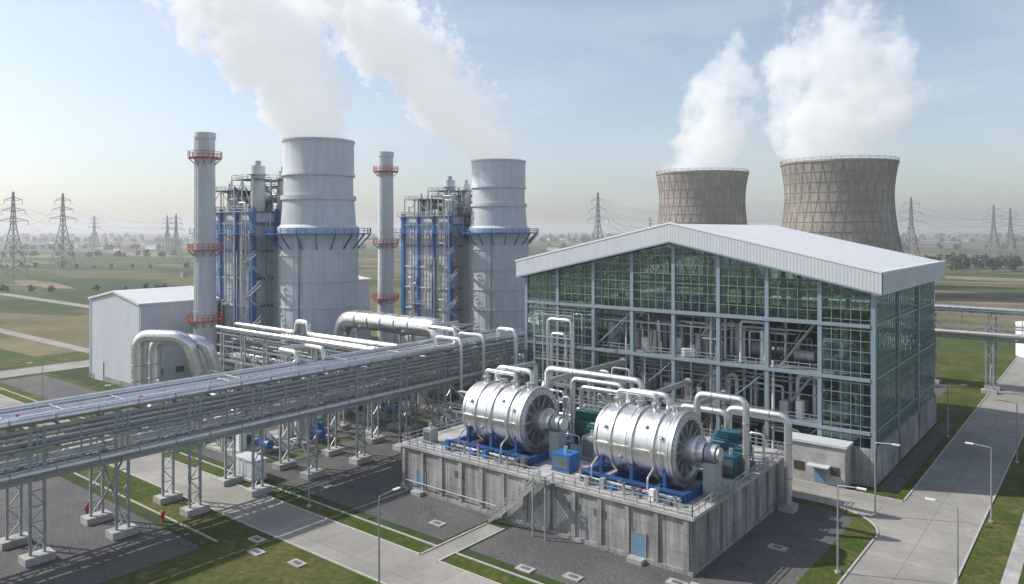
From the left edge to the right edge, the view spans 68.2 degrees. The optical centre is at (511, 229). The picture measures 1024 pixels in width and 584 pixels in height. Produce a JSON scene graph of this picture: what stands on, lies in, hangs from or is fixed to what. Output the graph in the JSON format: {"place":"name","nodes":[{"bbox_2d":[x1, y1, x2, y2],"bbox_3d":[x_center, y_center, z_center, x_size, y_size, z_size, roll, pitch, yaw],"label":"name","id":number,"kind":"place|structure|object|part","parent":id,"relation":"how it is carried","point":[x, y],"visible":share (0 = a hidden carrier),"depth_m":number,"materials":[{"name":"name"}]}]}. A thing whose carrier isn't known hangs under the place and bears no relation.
{"place":"outdoors","nodes":[
{"label":"outdoors","id":0,"kind":"place"},
{"bbox_2d":[180,258,193,276],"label":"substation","id":1,"kind":"object","parent":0,"point":[183,273],"visible":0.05,"depth_m":575.75,"materials":[{"name":"metal"}]},
{"bbox_2d":[464,356,520,395],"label":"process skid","id":2,"kind":"object","parent":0,"point":[491,378],"visible":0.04,"depth_m":164.50,"materials":[{"name":"metal"}]},
{"bbox_2d":[0,283,1023,583],"bbox_3d":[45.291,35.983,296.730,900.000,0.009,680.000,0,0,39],"label":"road","id":3,"kind":"structure","parent":0,"point":[916,541],"depth_m":96.66,"materials":[{"name":"concrete"}]},
{"bbox_2d":[873,442,899,515],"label":"street lamp","id":4,"kind":"object","parent":3,"relation":"on","point":[875,514],"visible":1,"depth_m":95.21,"materials":[{"name":"metal"}]},
{"bbox_2d":[0,232,1023,583],"bbox_3d":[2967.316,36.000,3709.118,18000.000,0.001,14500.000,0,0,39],"label":"ground","id":5,"kind":"structure","parent":0,"point":[954,286],"depth_m":421.28,"materials":[{"name":"green plant"}]},
{"bbox_2d":[0,192,29,278],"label":"transmission pylon","id":6,"kind":"object","parent":5,"relation":"on","point":[13,211],"visible":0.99,"depth_m":557.18,"materials":[{"name":"metal"}]},
{"bbox_2d":[0,203,1023,236],"bbox_3d":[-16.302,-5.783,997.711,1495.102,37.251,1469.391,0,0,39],"label":"power line","id":7,"kind":"object","parent":6,"relation":"hanging from","point":[590,224],"visible":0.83,"depth_m":753.33,"materials":[{"name":"metal"}]},
{"bbox_2d":[49,193,76,268],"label":"transmission pylon","id":8,"kind":"object","parent":5,"relation":"on","point":[62,215],"visible":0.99,"depth_m":703.90,"materials":[{"name":"metal"}]},
{"bbox_2d":[88,216,100,250],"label":"transmission pylon","id":9,"kind":"object","parent":5,"relation":"on","point":[94,227],"visible":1,"depth_m":1299.40,"materials":[{"name":"metal"}]},
{"bbox_2d":[88,286,219,387],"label":"warehouse","id":10,"kind":"structure","parent":5,"relation":"on","point":[119,320],"depth_m":175.83,"materials":[{"name":"metal"}]},
{"bbox_2d":[95,360,102,380],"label":"roller door","id":11,"kind":"structure","parent":10,"relation":"in","point":[98,364],"depth_m":181.46,"materials":[{"name":"white metal"}]},
{"bbox_2d":[162,365,183,374],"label":"window","id":12,"kind":"structure","parent":10,"relation":"in","point":[178,368],"depth_m":175.51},
{"bbox_2d":[160,509,164,521],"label":"fire hydrant","id":13,"kind":"object","parent":5,"relation":"on","point":[162,515],"visible":1,"depth_m":93.21,"materials":[{"name":"red metal"}]},
{"bbox_2d":[160,215,172,253],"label":"transmission pylon","id":14,"kind":"object","parent":5,"relation":"on","point":[167,227],"visible":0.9,"depth_m":1155.65,"materials":[{"name":"metal"}]},
{"bbox_2d":[167,214,184,259],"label":"transmission pylon","id":15,"kind":"object","parent":5,"relation":"on","point":[176,235],"visible":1,"depth_m":899.11,"materials":[{"name":"metal"}]},
{"bbox_2d":[1,284,650,367],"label":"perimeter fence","id":16,"kind":"object","parent":5,"relation":"on","point":[87,351],"visible":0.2,"depth_m":206.35,"materials":[{"name":"metal"}]},
{"bbox_2d":[358,276,371,339],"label":"warehouse","id":17,"kind":"structure","parent":5,"relation":"on","point":[364,293],"depth_m":239.41,"materials":[{"name":"metal"}]},
{"bbox_2d":[0,332,953,583],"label":"gravel yard","id":18,"kind":"structure","parent":5,"relation":"on","point":[805,534],"depth_m":90.58,"materials":[{"name":"grey gravel"}]},
{"bbox_2d":[84,502,88,514],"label":"fire hydrant","id":19,"kind":"object","parent":18,"relation":"on","point":[86,509],"visible":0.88,"depth_m":95.61,"materials":[{"name":"red metal"}]},
{"bbox_2d":[139,379,209,438],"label":"process skid","id":20,"kind":"object","parent":18,"relation":"on","point":[155,404],"visible":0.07,"depth_m":133.82,"materials":[{"name":"metal"}]},
{"bbox_2d":[130,330,223,409],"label":"bypass duct","id":21,"kind":"object","parent":18,"relation":"on","point":[190,344],"visible":0.77,"depth_m":149.47,"materials":[{"name":"metal"}]},
{"bbox_2d":[187,132,222,374],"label":"chimney","id":22,"kind":"object","parent":18,"relation":"on","point":[204,250],"visible":0.92,"depth_m":169.94,"materials":[{"name":"paint"}]},
{"bbox_2d":[202,362,266,416],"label":"process skid","id":23,"kind":"object","parent":18,"relation":"on","point":[242,365],"visible":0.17,"depth_m":148.18,"materials":[{"name":"metal"}]},
{"bbox_2d":[203,393,292,455],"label":"process skid","id":24,"kind":"object","parent":18,"relation":"on","point":[243,442],"visible":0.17,"depth_m":122.63,"materials":[{"name":"metal"}]},
{"bbox_2d":[0,321,539,567],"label":"pipe rack","id":25,"kind":"object","parent":18,"relation":"on","point":[118,422],"visible":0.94,"depth_m":101.41,"materials":[{"name":"metal"}]},
{"bbox_2d":[189,137,370,400],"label":"heat recovery boiler","id":26,"kind":"object","parent":18,"relation":"on","point":[289,260],"visible":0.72,"depth_m":174.42,"materials":[{"name":"paint"}]},
{"bbox_2d":[269,377,345,446],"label":"process skid","id":27,"kind":"object","parent":18,"relation":"on","point":[299,425],"visible":0.23,"depth_m":128.86,"materials":[{"name":"metal"}]},
{"bbox_2d":[216,319,404,436],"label":"pipe rack","id":28,"kind":"object","parent":18,"relation":"on","point":[268,343],"visible":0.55,"depth_m":150.43,"materials":[{"name":"metal"}]},
{"bbox_2d":[298,357,349,402],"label":"process skid","id":29,"kind":"object","parent":18,"relation":"on","point":[320,395],"visible":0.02,"depth_m":159.57,"materials":[{"name":"metal"}]},
{"bbox_2d":[347,374,413,421],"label":"process skid","id":30,"kind":"object","parent":18,"relation":"on","point":[386,410],"visible":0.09,"depth_m":146.16,"materials":[{"name":"metal"}]},
{"bbox_2d":[373,151,398,342],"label":"chimney","id":31,"kind":"object","parent":18,"relation":"on","point":[386,243],"visible":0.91,"depth_m":221.89,"materials":[{"name":"paint"}]},
{"bbox_2d":[333,310,448,376],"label":"steam duct","id":32,"kind":"object","parent":18,"relation":"on","point":[400,325],"visible":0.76,"depth_m":151.64,"materials":[{"name":"metal"}]},
{"bbox_2d":[401,355,463,410],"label":"process skid","id":33,"kind":"object","parent":18,"relation":"on","point":[422,403],"visible":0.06,"depth_m":154.60,"materials":[{"name":"metal"}]},
{"bbox_2d":[418,350,475,388],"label":"process skid","id":34,"kind":"object","parent":18,"relation":"on","point":[455,386],"depth_m":174.16,"materials":[{"name":"metal"}]},
{"bbox_2d":[431,390,467,428],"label":"process skid","id":35,"kind":"object","parent":18,"relation":"on","point":[452,413],"visible":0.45,"depth_m":123.76,"materials":[{"name":"metal"}]},
{"bbox_2d":[394,159,538,349],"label":"heat recovery boiler","id":36,"kind":"object","parent":18,"relation":"on","point":[459,257],"visible":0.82,"depth_m":227.89,"materials":[{"name":"paint"}]},
{"bbox_2d":[480,340,531,378],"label":"process skid","id":37,"kind":"object","parent":18,"relation":"on","point":[522,374],"visible":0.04,"depth_m":186.95,"materials":[{"name":"metal"}]},
{"bbox_2d":[487,471,553,540],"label":"metal stairway","id":38,"kind":"object","parent":18,"relation":"on","point":[527,489],"visible":1,"depth_m":89.98,"materials":[{"name":"metal"}]},
{"bbox_2d":[534,307,610,410],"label":"riser pipes","id":39,"kind":"object","parent":18,"relation":"on","point":[549,359],"visible":0.6,"depth_m":133.17,"materials":[{"name":"metal"}]},
{"bbox_2d":[399,404,783,577],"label":"concrete platform","id":40,"kind":"structure","parent":18,"relation":"on","point":[695,536],"depth_m":88.95,"materials":[{"name":"concrete"}]},
{"bbox_2d":[445,368,570,468],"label":"gas turbine","id":41,"kind":"object","parent":40,"relation":"on","point":[501,417],"visible":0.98,"depth_m":99.86,"materials":[{"name":"silver metal"}]},
{"bbox_2d":[555,395,561,415],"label":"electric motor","id":42,"kind":"object","parent":40,"relation":"on","point":[560,406],"visible":0.11,"depth_m":114.97,"materials":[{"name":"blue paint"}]},
{"bbox_2d":[567,408,599,443],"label":"generator","id":43,"kind":"object","parent":40,"relation":"on","point":[585,420],"visible":0.38,"depth_m":105.22,"materials":[{"name":"teal paint"}]},
{"bbox_2d":[575,388,723,506],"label":"gas turbine","id":44,"kind":"object","parent":40,"relation":"on","point":[641,445],"visible":0.99,"depth_m":86.64,"materials":[{"name":"silver metal"}]},
{"bbox_2d":[707,427,754,469],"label":"generator","id":45,"kind":"object","parent":40,"relation":"on","point":[725,439],"visible":0.39,"depth_m":94.83,"materials":[{"name":"teal paint"}]},
{"bbox_2d":[567,391,646,410],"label":"process skid","id":46,"kind":"object","parent":18,"relation":"on","point":[598,406],"visible":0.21,"depth_m":125.70,"materials":[{"name":"metal"}]},
{"bbox_2d":[494,357,798,513],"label":"steam pipework","id":47,"kind":"object","parent":18,"relation":"on","point":[787,505],"visible":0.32,"depth_m":99.64,"materials":[{"name":"metal"}]},
{"bbox_2d":[0,232,1023,292],"bbox_3d":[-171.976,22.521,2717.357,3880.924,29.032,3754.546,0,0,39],"label":"distant trees","id":48,"kind":"object","parent":5,"relation":"on","point":[960,261],"visible":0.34,"depth_m":1303.07,"materials":[{"name":"green plant"}]},
{"bbox_2d":[17,238,1023,250],"bbox_3d":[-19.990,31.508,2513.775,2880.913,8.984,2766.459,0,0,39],"label":"distant town","id":49,"kind":"object","parent":5,"relation":"on","point":[149,244],"visible":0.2,"depth_m":1725.38,"materials":[{"name":"white paint"}]},
{"bbox_2d":[587,192,608,240],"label":"transmission pylon","id":50,"kind":"object","parent":5,"relation":"on","point":[597,214],"visible":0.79,"depth_m":649.33,"materials":[{"name":"metal"}]},
{"bbox_2d":[643,168,762,285],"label":"cooling tower","id":51,"kind":"structure","parent":5,"relation":"on","point":[686,196],"depth_m":484.31,"materials":[{"name":"concrete"}]},
{"bbox_2d":[515,222,945,488],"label":"turbine hall","id":52,"kind":"structure","parent":5,"relation":"on","point":[820,372],"depth_m":123.93,"materials":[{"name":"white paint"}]},
{"bbox_2d":[770,155,903,298],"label":"cooling tower","id":53,"kind":"structure","parent":5,"relation":"on","point":[850,199],"depth_m":394.77,"materials":[{"name":"concrete"}]},
{"bbox_2d":[689,513,1023,583],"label":"footpath","id":54,"kind":"structure","parent":5,"relation":"on","point":[1013,569],"depth_m":82.10,"materials":[{"name":"concrete"}]},
{"bbox_2d":[770,295,1023,394],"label":"pipe rack","id":55,"kind":"object","parent":5,"relation":"on","point":[989,337],"visible":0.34,"depth_m":169.10,"materials":[{"name":"metal"}]},
{"bbox_2d":[899,197,925,256],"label":"transmission pylon","id":56,"kind":"object","parent":5,"relation":"on","point":[910,210],"visible":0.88,"depth_m":699.29,"materials":[{"name":"metal"}]},
{"bbox_2d":[981,205,1003,257],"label":"transmission pylon","id":57,"kind":"object","parent":5,"relation":"on","point":[992,233],"visible":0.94,"depth_m":899.87,"materials":[{"name":"metal"}]},
{"bbox_2d":[1000,208,1022,259],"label":"transmission pylon","id":58,"kind":"object","parent":5,"relation":"on","point":[1010,226],"visible":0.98,"depth_m":819.79,"materials":[{"name":"metal"}]},
{"bbox_2d":[1015,321,1023,356],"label":"storage tank","id":59,"kind":"object","parent":5,"relation":"on","point":[1020,349],"visible":0.46,"depth_m":215.01,"materials":[{"name":"white metal"}]},
{"bbox_2d":[0,348,1023,583],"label":"lawn","id":60,"kind":"structure","parent":0,"point":[227,558],"depth_m":89.40,"materials":[{"name":"green plant"}]},
{"bbox_2d":[27,362,42,400],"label":"street lamp","id":61,"kind":"object","parent":60,"relation":"on","point":[42,376],"visible":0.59,"depth_m":153.20,"materials":[{"name":"metal"}]},
{"bbox_2d":[214,416,232,473],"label":"street lamp","id":62,"kind":"object","parent":60,"relation":"on","point":[232,446],"visible":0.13,"depth_m":109.47,"materials":[{"name":"metal"}]},
{"bbox_2d":[236,451,267,482],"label":"switchgear cabinet","id":63,"kind":"object","parent":60,"relation":"on","point":[244,464],"visible":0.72,"depth_m":109.03,"materials":[{"name":"metal"}]},
{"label":"door","id":64,"kind":"part","parent":63,"relation":"part of","materials":[{"name":"white metal"}]},
{"bbox_2d":[290,436,311,507],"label":"street lamp","id":65,"kind":"object","parent":60,"relation":"on","point":[309,505],"visible":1,"depth_m":98.24,"materials":[{"name":"metal"}]},
{"bbox_2d":[378,487,400,583],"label":"street lamp","id":66,"kind":"object","parent":60,"relation":"on","point":[397,488],"visible":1,"depth_m":75.93,"materials":[{"name":"metal"}]},
{"bbox_2d":[0,291,1023,583],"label":"kerb","id":67,"kind":"structure","parent":60,"relation":"on","point":[486,523],"depth_m":93.38,"materials":[{"name":"grey concrete"}]},
{"bbox_2d":[835,485,866,573],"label":"street lamp","id":68,"kind":"object","parent":60,"relation":"on","point":[837,571],"visible":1,"depth_m":79.27,"materials":[{"name":"metal"}]},
{"bbox_2d":[925,497,958,583],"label":"street lamp","id":69,"kind":"object","parent":60,"relation":"on","point":[957,558],"visible":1,"depth_m":73.33,"materials":[{"name":"metal"}]},
{"bbox_2d":[946,384,966,436],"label":"street lamp","id":70,"kind":"object","parent":60,"relation":"on","point":[947,435],"visible":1,"depth_m":131.45,"materials":[{"name":"metal"}]},
{"bbox_2d":[965,442,993,522],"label":"street lamp","id":71,"kind":"object","parent":60,"relation":"on","point":[990,521],"visible":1,"depth_m":93.01,"materials":[{"name":"metal"}]},
{"bbox_2d":[996,399,1018,462],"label":"street lamp","id":72,"kind":"object","parent":60,"relation":"on","point":[1016,461],"visible":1,"depth_m":116.85,"materials":[{"name":"metal"}]},
{"bbox_2d":[0,0,1023,232],"label":"sky","id":73,"kind":"structure","parent":0,"point":[103,103],"materials":[{"name":"blue"}]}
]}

